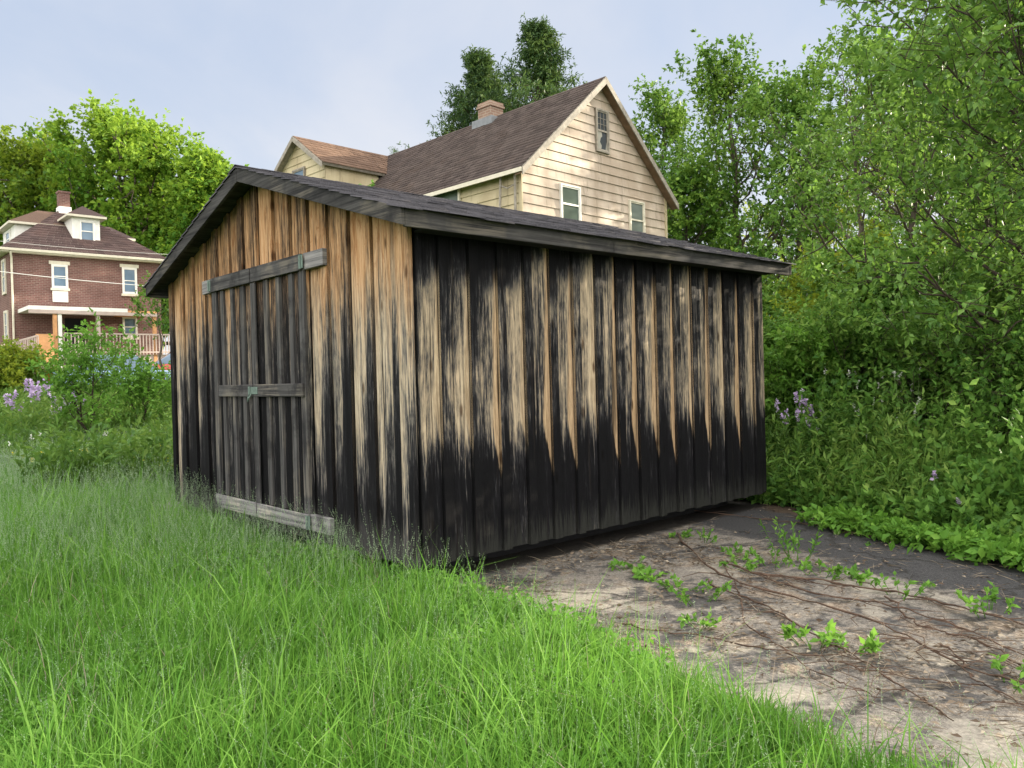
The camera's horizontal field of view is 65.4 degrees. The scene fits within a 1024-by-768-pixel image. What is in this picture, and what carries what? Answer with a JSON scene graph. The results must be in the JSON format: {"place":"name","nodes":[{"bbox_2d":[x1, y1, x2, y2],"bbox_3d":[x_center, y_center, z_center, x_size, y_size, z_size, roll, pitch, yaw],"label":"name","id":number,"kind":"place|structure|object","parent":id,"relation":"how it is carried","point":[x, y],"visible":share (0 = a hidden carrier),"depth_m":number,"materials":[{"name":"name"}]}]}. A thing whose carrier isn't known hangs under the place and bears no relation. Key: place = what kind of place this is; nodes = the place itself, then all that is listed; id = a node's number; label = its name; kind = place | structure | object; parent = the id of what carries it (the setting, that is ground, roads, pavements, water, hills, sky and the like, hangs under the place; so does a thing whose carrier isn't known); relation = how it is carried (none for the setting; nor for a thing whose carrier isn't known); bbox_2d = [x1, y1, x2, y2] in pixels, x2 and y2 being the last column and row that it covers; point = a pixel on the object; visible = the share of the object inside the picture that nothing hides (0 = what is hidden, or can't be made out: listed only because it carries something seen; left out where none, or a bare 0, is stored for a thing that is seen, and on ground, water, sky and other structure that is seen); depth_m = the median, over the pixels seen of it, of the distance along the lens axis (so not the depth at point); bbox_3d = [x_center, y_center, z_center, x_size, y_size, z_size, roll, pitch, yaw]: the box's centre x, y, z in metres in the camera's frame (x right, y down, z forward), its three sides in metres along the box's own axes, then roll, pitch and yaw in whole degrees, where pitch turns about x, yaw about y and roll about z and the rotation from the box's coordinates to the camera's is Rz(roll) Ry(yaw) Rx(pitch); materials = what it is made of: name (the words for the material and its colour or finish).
{"place":"outdoors","nodes":[
{"label":"outdoors","id":0,"kind":"place"},
{"bbox_2d":[0,0,1019,354],"label":"sky","id":1,"kind":"structure","parent":0,"point":[253,76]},
{"bbox_2d":[0,379,1023,767],"bbox_3d":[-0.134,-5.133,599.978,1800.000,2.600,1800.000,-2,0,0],"label":"ground","id":2,"kind":"structure","parent":0,"point":[304,543],"depth_m":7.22,"materials":[{"name":"green plant"}]},
{"bbox_2d":[0,335,64,397],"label":"leafy bush","id":3,"kind":"object","parent":2,"relation":"on","point":[13,358],"visible":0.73,"depth_m":23.80,"materials":[{"name":"green plant"}]},
{"bbox_2d":[3,378,74,425],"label":"wildflower","id":4,"kind":"object","parent":2,"relation":"on","point":[33,389],"visible":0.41,"depth_m":15.15,"materials":[{"name":"purple plant"}]},
{"bbox_2d":[0,116,98,245],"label":"maple tree","id":5,"kind":"object","parent":2,"relation":"on","point":[22,166],"visible":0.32,"depth_m":59.88,"materials":[{"name":"green plant"}]},
{"bbox_2d":[8,432,107,462],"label":"wildflower","id":6,"kind":"object","parent":2,"relation":"on","point":[32,438],"visible":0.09,"depth_m":11.32,"materials":[{"name":"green plant"}]},
{"bbox_2d":[0,190,169,370],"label":"brick house","id":7,"kind":"structure","parent":2,"relation":"on","point":[38,308],"depth_m":39.98,"materials":[{"name":"brown brick"}]},
{"bbox_2d":[1,258,6,294],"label":"window","id":8,"kind":"structure","parent":7,"relation":"in","point":[3,262],"depth_m":38.69,"materials":[{"name":"beige paint"}]},
{"bbox_2d":[3,310,8,338],"bbox_3d":[-24.465,-2.844,38.578,0.080,1.400,0.800,-2,1,-42],"label":"window","id":9,"kind":"structure","parent":7,"relation":"in","point":[5,313],"depth_m":38.57,"materials":[{"name":"beige paint"}]},
{"bbox_2d":[49,260,69,301],"bbox_3d":[-22.292,-5.053,39.340,0.920,2.010,0.123,-2,1,-42],"label":"window","id":10,"kind":"structure","parent":7,"relation":"in","point":[59,269],"depth_m":39.34,"materials":[{"name":"white paint"}]},
{"bbox_2d":[0,271,143,285],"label":"overhead cable","id":11,"kind":"object","parent":7,"relation":"attached to","point":[70,279],"visible":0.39,"depth_m":31.19,"materials":[{"name":"white paint"}]},
{"bbox_2d":[65,318,87,354],"bbox_3d":[-21.759,-2.331,39.834,1.000,1.890,0.027,-2,1,-42],"label":"door","id":12,"kind":"structure","parent":7,"relation":"in","point":[70,323],"depth_m":39.74,"materials":[{"name":"black"}]},
{"bbox_2d":[119,264,138,296],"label":"window","id":13,"kind":"structure","parent":7,"relation":"in","point":[129,272],"depth_m":41.49,"materials":[{"name":"white paint"}]},
{"bbox_2d":[122,317,138,339],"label":"window","id":14,"kind":"structure","parent":7,"relation":"in","point":[128,322],"depth_m":41.49,"materials":[{"name":"white paint"}]},
{"bbox_2d":[24,307,147,437],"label":"leafy bush","id":15,"kind":"object","parent":2,"relation":"on","point":[84,359],"visible":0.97,"depth_m":13.33,"materials":[{"name":"green plant"}]},
{"bbox_2d":[0,366,173,493],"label":"meadow weeds","id":16,"kind":"object","parent":2,"relation":"on","point":[53,454],"visible":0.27,"depth_m":9.95,"materials":[{"name":"green plant"}]},
{"bbox_2d":[48,355,170,391],"bbox_3d":[-12.576,-0.211,26.002,4.275,1.460,1.824,-2,1,-25],"label":"parked car","id":17,"kind":"object","parent":2,"relation":"on","point":[134,362],"visible":0.04,"depth_m":25.37,"materials":[{"name":"blue paint"}]},
{"bbox_2d":[20,88,217,349],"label":"maple tree","id":18,"kind":"object","parent":2,"relation":"on","point":[140,155],"visible":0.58,"depth_m":56.83,"materials":[{"name":"green plant"}]},
{"bbox_2d":[89,334,171,427],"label":"leafy bush","id":19,"kind":"object","parent":2,"relation":"on","point":[143,375],"visible":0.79,"depth_m":14.43,"materials":[{"name":"green plant"}]},
{"bbox_2d":[124,270,169,381],"bbox_3d":[-10.719,-1.442,24.076,1.505,4.166,1.608,-2,0,-8],"label":"tree","id":20,"kind":"object","parent":2,"relation":"on","point":[136,301],"visible":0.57,"depth_m":23.79,"materials":[{"name":"green plant"}]},
{"bbox_2d":[134,211,180,346],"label":"maple tree","id":21,"kind":"object","parent":2,"relation":"on","point":[152,237],"visible":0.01,"depth_m":63.63,"materials":[{"name":"green plant"}]},
{"bbox_2d":[153,352,170,369],"bbox_3d":[-11.981,-0.499,28.988,4.275,1.460,1.824,-2,1,-30],"label":"parked car","id":22,"kind":"object","parent":2,"relation":"on","point":[165,359],"visible":0.01,"depth_m":28.01,"materials":[{"name":"red paint"}]},
{"bbox_2d":[149,141,248,336],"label":"maple tree","id":23,"kind":"object","parent":2,"relation":"on","point":[203,174],"visible":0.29,"depth_m":54.92,"materials":[{"name":"green plant"}]},
{"bbox_2d":[398,43,517,147],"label":"spruce tree","id":24,"kind":"object","parent":2,"relation":"on","point":[479,78],"visible":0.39,"depth_m":50.19,"materials":[{"name":"green plant"}]},
{"bbox_2d":[274,76,678,237],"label":"cream house","id":25,"kind":"structure","parent":2,"relation":"on","point":[581,152],"depth_m":23.59,"materials":[{"name":"beige wood"}]},
{"bbox_2d":[292,166,305,175],"bbox_3d":[-7.425,-7.024,27.812,0.080,0.970,0.820,-2,1,-45],"label":"window","id":26,"kind":"structure","parent":25,"relation":"in","point":[300,171],"depth_m":27.69,"materials":[{"name":"white"}]},
{"bbox_2d":[432,188,460,200],"bbox_3d":[-1.915,-5.076,23.079,0.080,1.170,1.290,-2,1,-45],"label":"window","id":27,"kind":"structure","parent":25,"relation":"in","point":[455,194],"depth_m":22.86,"materials":[{"name":"glass"}]},
{"bbox_2d":[499,173,516,209],"bbox_3d":[-0.153,-2.554,21.183,0.831,6.052,0.174,-1,1,38],"label":"trellis frame","id":28,"kind":"object","parent":25,"relation":"attached to","point":[500,193],"visible":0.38,"depth_m":21.04,"materials":[{"name":"white wood"}]},
{"bbox_2d":[559,183,581,220],"bbox_3d":[1.632,-4.997,22.235,0.850,1.080,0.080,-2,1,-45],"label":"window","id":29,"kind":"structure","parent":25,"relation":"in","point":[569,195],"depth_m":22.24,"materials":[{"name":"white paint"}]},
{"bbox_2d":[594,107,609,154],"bbox_3d":[2.628,-7.373,23.258,0.600,1.260,0.080,-2,1,-45],"label":"window","id":30,"kind":"structure","parent":25,"relation":"in","point":[601,118],"depth_m":23.25,"materials":[{"name":"white glass"}]},
{"bbox_2d":[628,199,645,232],"bbox_3d":[3.822,-5.003,24.395,0.760,1.180,0.080,-2,1,-45],"label":"window","id":31,"kind":"structure","parent":25,"relation":"in","point":[636,209],"depth_m":24.39,"materials":[{"name":"beige paint"}]},
{"bbox_2d":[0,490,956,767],"bbox_3d":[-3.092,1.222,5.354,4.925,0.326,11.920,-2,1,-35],"label":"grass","id":32,"kind":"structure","parent":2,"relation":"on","point":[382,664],"depth_m":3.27,"materials":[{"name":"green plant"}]},
{"bbox_2d":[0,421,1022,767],"bbox_3d":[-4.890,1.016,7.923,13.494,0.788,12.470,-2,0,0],"label":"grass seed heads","id":33,"kind":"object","parent":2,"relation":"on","point":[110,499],"depth_m":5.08,"materials":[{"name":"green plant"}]},
{"bbox_2d":[451,11,587,127],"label":"spruce tree","id":34,"kind":"object","parent":2,"relation":"on","point":[543,77],"visible":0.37,"depth_m":46.73,"materials":[{"name":"green plant"}]},
{"bbox_2d":[628,73,745,244],"bbox_3d":[7.010,-6.705,35.703,7.408,14.453,6.918,-1,1,16],"label":"deciduous tree","id":35,"kind":"object","parent":2,"relation":"on","point":[666,114],"visible":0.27,"depth_m":35.32,"materials":[{"name":"green plant"}]},
{"bbox_2d":[662,143,806,325],"bbox_3d":[7.091,-4.040,29.841,7.765,9.837,6.844,-2,0,0],"label":"deciduous tree","id":36,"kind":"object","parent":2,"relation":"on","point":[682,183],"visible":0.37,"depth_m":29.28,"materials":[{"name":"green plant"}]},
{"bbox_2d":[653,29,852,285],"bbox_3d":[8.667,-6.431,31.004,7.285,14.170,9.823,-2,1,-23],"label":"deciduous tree","id":37,"kind":"object","parent":2,"relation":"on","point":[720,71],"visible":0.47,"depth_m":30.12,"materials":[{"name":"green plant"}]},
{"bbox_2d":[720,245,834,401],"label":"shrub","id":38,"kind":"object","parent":2,"relation":"on","point":[770,287],"visible":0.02,"depth_m":13.75,"materials":[{"name":"green plant"}]},
{"bbox_2d":[763,245,810,331],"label":"shrub","id":39,"kind":"object","parent":2,"relation":"on","point":[788,292],"visible":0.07,"depth_m":20.28,"materials":[{"name":"green plant"}]},
{"bbox_2d":[689,38,901,299],"bbox_3d":[10.962,-5.866,29.584,8.400,12.947,7.111,-2,1,-29],"label":"deciduous tree","id":40,"kind":"object","parent":2,"relation":"on","point":[768,86],"visible":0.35,"depth_m":29.12,"materials":[{"name":"green plant"}]},
{"bbox_2d":[730,161,892,300],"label":"deciduous tree","id":41,"kind":"object","parent":2,"relation":"on","point":[822,226],"visible":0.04,"depth_m":41.67,"materials":[{"name":"green plant"}]},
{"bbox_2d":[762,290,877,431],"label":"shrub","id":42,"kind":"object","parent":2,"relation":"on","point":[770,326],"visible":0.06,"depth_m":9.96,"materials":[{"name":"green plant"}]},
{"bbox_2d":[802,241,841,299],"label":"shrub","id":43,"kind":"object","parent":2,"relation":"on","point":[824,249],"depth_m":16.80,"materials":[{"name":"green plant"}]},
{"bbox_2d":[764,242,917,413],"bbox_3d":[4.526,-0.445,11.493,3.071,3.289,2.726,-2,0,0],"label":"shrub","id":44,"kind":"object","parent":2,"relation":"on","point":[794,309],"visible":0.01,"depth_m":11.22,"materials":[{"name":"green plant"}]},
{"bbox_2d":[763,295,925,442],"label":"shrub","id":45,"kind":"object","parent":2,"relation":"on","point":[789,367],"visible":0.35,"depth_m":9.14,"materials":[{"name":"green plant"}]},
{"bbox_2d":[742,83,959,281],"bbox_3d":[18.943,-7.584,40.373,11.293,15.213,9.727,-2,1,-21],"label":"deciduous tree","id":46,"kind":"object","parent":2,"relation":"on","point":[891,192],"visible":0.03,"depth_m":39.28,"materials":[{"name":"green plant"}]},
{"bbox_2d":[819,368,901,448],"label":"wildflower","id":47,"kind":"object","parent":2,"relation":"on","point":[855,390],"visible":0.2,"depth_m":8.60,"materials":[{"name":"green plant"}]},
{"bbox_2d":[762,230,960,410],"bbox_3d":[5.113,-0.477,11.478,2.894,3.516,2.963,-2,1,-37],"label":"shrub","id":48,"kind":"object","parent":2,"relation":"on","point":[832,257],"visible":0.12,"depth_m":11.39,"materials":[{"name":"green plant"}]},
{"bbox_2d":[719,9,1017,302],"bbox_3d":[7.122,-3.278,16.498,5.076,8.498,5.428,-2,1,-22],"label":"young tree","id":49,"kind":"object","parent":2,"relation":"on","point":[830,98],"visible":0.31,"depth_m":16.78,"materials":[{"name":"green plant"}]},
{"bbox_2d":[739,366,1023,537],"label":"undergrowth","id":50,"kind":"object","parent":2,"relation":"on","point":[986,486],"visible":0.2,"depth_m":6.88,"materials":[{"name":"green plant"}]},
{"bbox_2d":[773,389,818,455],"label":"wildflower","id":51,"kind":"object","parent":50,"relation":"in","point":[797,410],"visible":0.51,"depth_m":8.49,"materials":[{"name":"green plant"}]},
{"bbox_2d":[927,470,936,497],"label":"wildflower","id":52,"kind":"object","parent":50,"relation":"in","point":[934,474],"visible":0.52,"depth_m":6.37,"materials":[{"name":"purple plant"}]},
{"bbox_2d":[777,275,987,434],"bbox_3d":[4.266,0.129,9.167,2.818,2.679,2.144,-2,1,-41],"label":"shrub","id":53,"kind":"object","parent":2,"relation":"on","point":[844,326],"visible":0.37,"depth_m":8.71,"materials":[{"name":"green plant"}]},
{"bbox_2d":[850,397,922,446],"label":"wildflower","id":54,"kind":"object","parent":2,"relation":"on","point":[878,416],"visible":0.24,"depth_m":8.12,"materials":[{"name":"green plant"}]},
{"bbox_2d":[757,0,1023,414],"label":"leaning tree","id":55,"kind":"object","parent":2,"relation":"on","point":[917,179],"visible":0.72,"depth_m":8.73,"materials":[{"name":"green plant"}]},
{"bbox_2d":[772,14,1023,315],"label":"young tree","id":56,"kind":"object","parent":2,"relation":"on","point":[871,105],"visible":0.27,"depth_m":13.24,"materials":[{"name":"green plant"}]},
{"bbox_2d":[806,216,1020,337],"bbox_3d":[7.712,-1.118,15.209,3.583,4.251,3.682,-1,1,43],"label":"shrub","id":57,"kind":"object","parent":2,"relation":"on","point":[881,234],"visible":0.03,"depth_m":14.74,"materials":[{"name":"green plant"}]},
{"bbox_2d":[808,303,1023,459],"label":"shrub","id":58,"kind":"object","parent":2,"relation":"on","point":[930,389],"visible":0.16,"depth_m":8.28,"materials":[{"name":"green plant"}]},
{"bbox_2d":[825,0,1023,335],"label":"tree","id":59,"kind":"object","parent":2,"relation":"on","point":[981,93],"visible":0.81,"depth_m":6.95,"materials":[{"name":"green plant"}]},
{"bbox_2d":[835,0,1023,262],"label":"young tree","id":60,"kind":"object","parent":2,"relation":"on","point":[877,19],"visible":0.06,"depth_m":17.01,"materials":[{"name":"green plant"}]},
{"bbox_2d":[847,233,1017,442],"bbox_3d":[5.800,-0.444,10.602,2.674,3.257,2.927,-2,0,0],"label":"shrub","id":61,"kind":"object","parent":2,"relation":"on","point":[932,267],"visible":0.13,"depth_m":10.42,"materials":[{"name":"green plant"}]},
{"bbox_2d":[852,0,1023,285],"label":"tree","id":62,"kind":"object","parent":2,"relation":"on","point":[1016,140],"visible":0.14,"depth_m":11.14,"materials":[{"name":"green plant"}]},
{"bbox_2d":[856,22,1020,323],"bbox_3d":[14.209,-4.837,22.890,7.695,12.087,7.975,-1,1,40],"label":"deciduous tree","id":63,"kind":"object","parent":2,"relation":"on","point":[926,199],"visible":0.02,"depth_m":22.99,"materials":[{"name":"green plant"}]},
{"bbox_2d":[877,367,1004,451],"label":"wildflower","id":64,"kind":"object","parent":2,"relation":"on","point":[898,403],"visible":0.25,"depth_m":7.97,"materials":[{"name":"green plant"}]},
{"bbox_2d":[868,13,1022,245],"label":"deciduous tree","id":65,"kind":"object","parent":2,"relation":"on","point":[903,204],"visible":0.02,"depth_m":22.20,"materials":[{"name":"green plant"}]},
{"bbox_2d":[868,290,1023,450],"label":"shrub","id":66,"kind":"object","parent":2,"relation":"on","point":[1013,380],"visible":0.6,"depth_m":7.78,"materials":[{"name":"green plant"}]},
{"bbox_2d":[869,144,1022,256],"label":"deciduous tree","id":67,"kind":"object","parent":2,"relation":"on","point":[918,207],"depth_m":38.94,"materials":[{"name":"green plant"}]},
{"bbox_2d":[908,223,1023,430],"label":"shrub","id":68,"kind":"object","parent":2,"relation":"on","point":[978,279],"visible":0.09,"depth_m":9.26,"materials":[{"name":"green plant"}]},
{"bbox_2d":[361,498,1023,767],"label":"driveway","id":69,"kind":"structure","parent":0,"point":[922,567],"depth_m":4.43,"materials":[{"name":"concrete"}]},
{"bbox_2d":[143,164,795,574],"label":"wooden shed","id":70,"kind":"structure","parent":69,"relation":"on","point":[475,382],"depth_m":6.01,"materials":[{"name":"brown wood"}]},
{"bbox_2d":[209,268,261,515],"bbox_3d":[-2.415,0.075,6.966,0.072,2.067,0.854,-2,1,-42],"label":"door","id":71,"kind":"structure","parent":70,"relation":"in","point":[231,314],"depth_m":6.95,"materials":[{"name":"grey wood"}]},
{"bbox_2d":[250,254,315,529],"bbox_3d":[-1.831,0.065,6.312,0.072,2.067,0.915,-2,1,-42],"label":"door","id":72,"kind":"structure","parent":70,"relation":"in","point":[280,294],"depth_m":6.27,"materials":[{"name":"grey wood"}]},
{"bbox_2d":[608,555,646,572],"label":"seedling","id":73,"kind":"object","parent":69,"relation":"on","point":[622,563],"visible":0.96,"depth_m":5.45,"materials":[{"name":"green plant"}]},
{"bbox_2d":[629,565,669,581],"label":"seedling","id":74,"kind":"object","parent":69,"relation":"on","point":[648,571],"visible":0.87,"depth_m":5.22,"materials":[{"name":"green plant"}]},
{"bbox_2d":[649,573,712,594],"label":"seedling","id":75,"kind":"object","parent":69,"relation":"on","point":[666,582],"visible":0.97,"depth_m":4.89,"materials":[{"name":"green plant"}]},
{"bbox_2d":[668,528,693,538],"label":"seedling","id":76,"kind":"object","parent":69,"relation":"on","point":[684,533],"visible":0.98,"depth_m":6.45,"materials":[{"name":"green plant"}]},
{"bbox_2d":[677,607,721,630],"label":"seedling","id":77,"kind":"object","parent":69,"relation":"on","point":[686,619],"visible":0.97,"depth_m":4.17,"materials":[{"name":"green plant"}]},
{"bbox_2d":[669,576,731,605],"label":"seedling","id":78,"kind":"object","parent":69,"relation":"on","point":[719,590],"visible":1,"depth_m":4.65,"materials":[{"name":"green plant"}]},
{"bbox_2d":[696,527,717,542],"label":"seedling","id":79,"kind":"object","parent":69,"relation":"on","point":[708,535],"visible":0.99,"depth_m":6.25,"materials":[{"name":"green plant"}]},
{"bbox_2d":[720,541,752,561],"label":"seedling","id":80,"kind":"object","parent":69,"relation":"on","point":[735,544],"visible":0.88,"depth_m":5.76,"materials":[{"name":"green plant"}]},
{"bbox_2d":[719,557,758,571],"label":"seedling","id":81,"kind":"object","parent":69,"relation":"on","point":[749,566],"visible":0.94,"depth_m":5.40,"materials":[{"name":"green plant"}]},
{"bbox_2d":[457,502,1023,767],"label":"leaf litter","id":82,"kind":"object","parent":69,"relation":"on","point":[960,704],"visible":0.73,"depth_m":4.03,"materials":[{"name":"brown plant"}]},
{"bbox_2d":[750,546,790,568],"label":"seedling","id":83,"kind":"object","parent":69,"relation":"on","point":[759,558],"visible":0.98,"depth_m":5.46,"materials":[{"name":"green plant"}]},
{"bbox_2d":[694,510,876,537],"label":"dead vine","id":84,"kind":"object","parent":69,"relation":"on","point":[771,519],"visible":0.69,"depth_m":7.10,"materials":[{"name":"brown plant"}]},
{"bbox_2d":[759,516,827,561],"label":"seedling","id":85,"kind":"object","parent":69,"relation":"on","point":[794,541],"visible":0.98,"depth_m":5.70,"materials":[{"name":"green plant"}]},
{"bbox_2d":[699,560,900,713],"bbox_3d":[1.337,1.245,4.304,0.442,0.021,2.517,-2,0,0],"label":"dead vine","id":86,"kind":"object","parent":69,"relation":"on","point":[735,585],"visible":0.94,"depth_m":3.70,"materials":[{"name":"brown plant"}]},
{"bbox_2d":[616,623,995,688],"bbox_3d":[1.285,1.250,3.752,1.697,0.024,0.521,-1,1,36],"label":"dead vine","id":87,"kind":"object","parent":69,"relation":"on","point":[828,661],"visible":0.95,"depth_m":3.61,"materials":[{"name":"brown plant"}]},
{"bbox_2d":[777,618,841,649],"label":"seedling","id":88,"kind":"object","parent":69,"relation":"on","point":[789,631],"visible":1,"depth_m":3.85,"materials":[{"name":"green plant"}]},
{"bbox_2d":[787,556,848,577],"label":"seedling","id":89,"kind":"object","parent":69,"relation":"on","point":[805,563],"visible":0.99,"depth_m":5.17,"materials":[{"name":"green plant"}]},
{"bbox_2d":[708,579,953,720],"bbox_3d":[1.533,1.240,4.023,0.448,0.025,2.149,-2,0,-7],"label":"dead vine","id":90,"kind":"object","parent":69,"relation":"on","point":[830,645],"visible":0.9,"depth_m":3.67,"materials":[{"name":"brown plant"}]},
{"bbox_2d":[677,532,1023,682],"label":"dead vine","id":91,"kind":"object","parent":69,"relation":"on","point":[764,589],"visible":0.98,"depth_m":4.08,"materials":[{"name":"brown plant"}]},
{"bbox_2d":[832,563,872,585],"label":"seedling","id":92,"kind":"object","parent":69,"relation":"on","point":[854,572],"visible":0.98,"depth_m":5.00,"materials":[{"name":"green plant"}]},
{"bbox_2d":[832,627,885,655],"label":"seedling","id":93,"kind":"object","parent":69,"relation":"on","point":[871,643],"visible":0.95,"depth_m":3.72,"materials":[{"name":"green plant"}]},
{"bbox_2d":[727,563,1023,654],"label":"dead vine","id":94,"kind":"object","parent":69,"relation":"on","point":[941,620],"visible":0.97,"depth_m":4.30,"materials":[{"name":"brown plant"}]},
{"bbox_2d":[753,572,1023,625],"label":"dead vine","id":95,"kind":"object","parent":69,"relation":"on","point":[796,578],"visible":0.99,"depth_m":4.77,"materials":[{"name":"brown plant"}]},
{"bbox_2d":[870,571,935,600],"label":"seedling","id":96,"kind":"object","parent":69,"relation":"on","point":[928,583],"visible":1,"depth_m":4.68,"materials":[{"name":"green plant"}]},
{"bbox_2d":[793,499,1023,572],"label":"creeper","id":97,"kind":"object","parent":69,"relation":"on","point":[984,547],"visible":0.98,"depth_m":5.85,"materials":[{"name":"green plant"}]},
{"bbox_2d":[859,595,1022,670],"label":"dead vine","id":98,"kind":"object","parent":69,"relation":"on","point":[931,628],"visible":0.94,"depth_m":3.89,"materials":[{"name":"brown plant"}]},
{"bbox_2d":[913,644,1023,712],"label":"dead vine","id":99,"kind":"object","parent":69,"relation":"on","point":[971,675],"visible":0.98,"depth_m":3.31,"materials":[{"name":"brown plant"}]},
{"bbox_2d":[955,580,1020,617],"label":"seedling","id":100,"kind":"object","parent":69,"relation":"on","point":[994,592],"visible":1,"depth_m":4.29,"materials":[{"name":"green plant"}]},
{"bbox_2d":[989,653,1023,695],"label":"seedling","id":101,"kind":"object","parent":69,"relation":"on","point":[996,663],"visible":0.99,"depth_m":3.41,"materials":[{"name":"green plant"}]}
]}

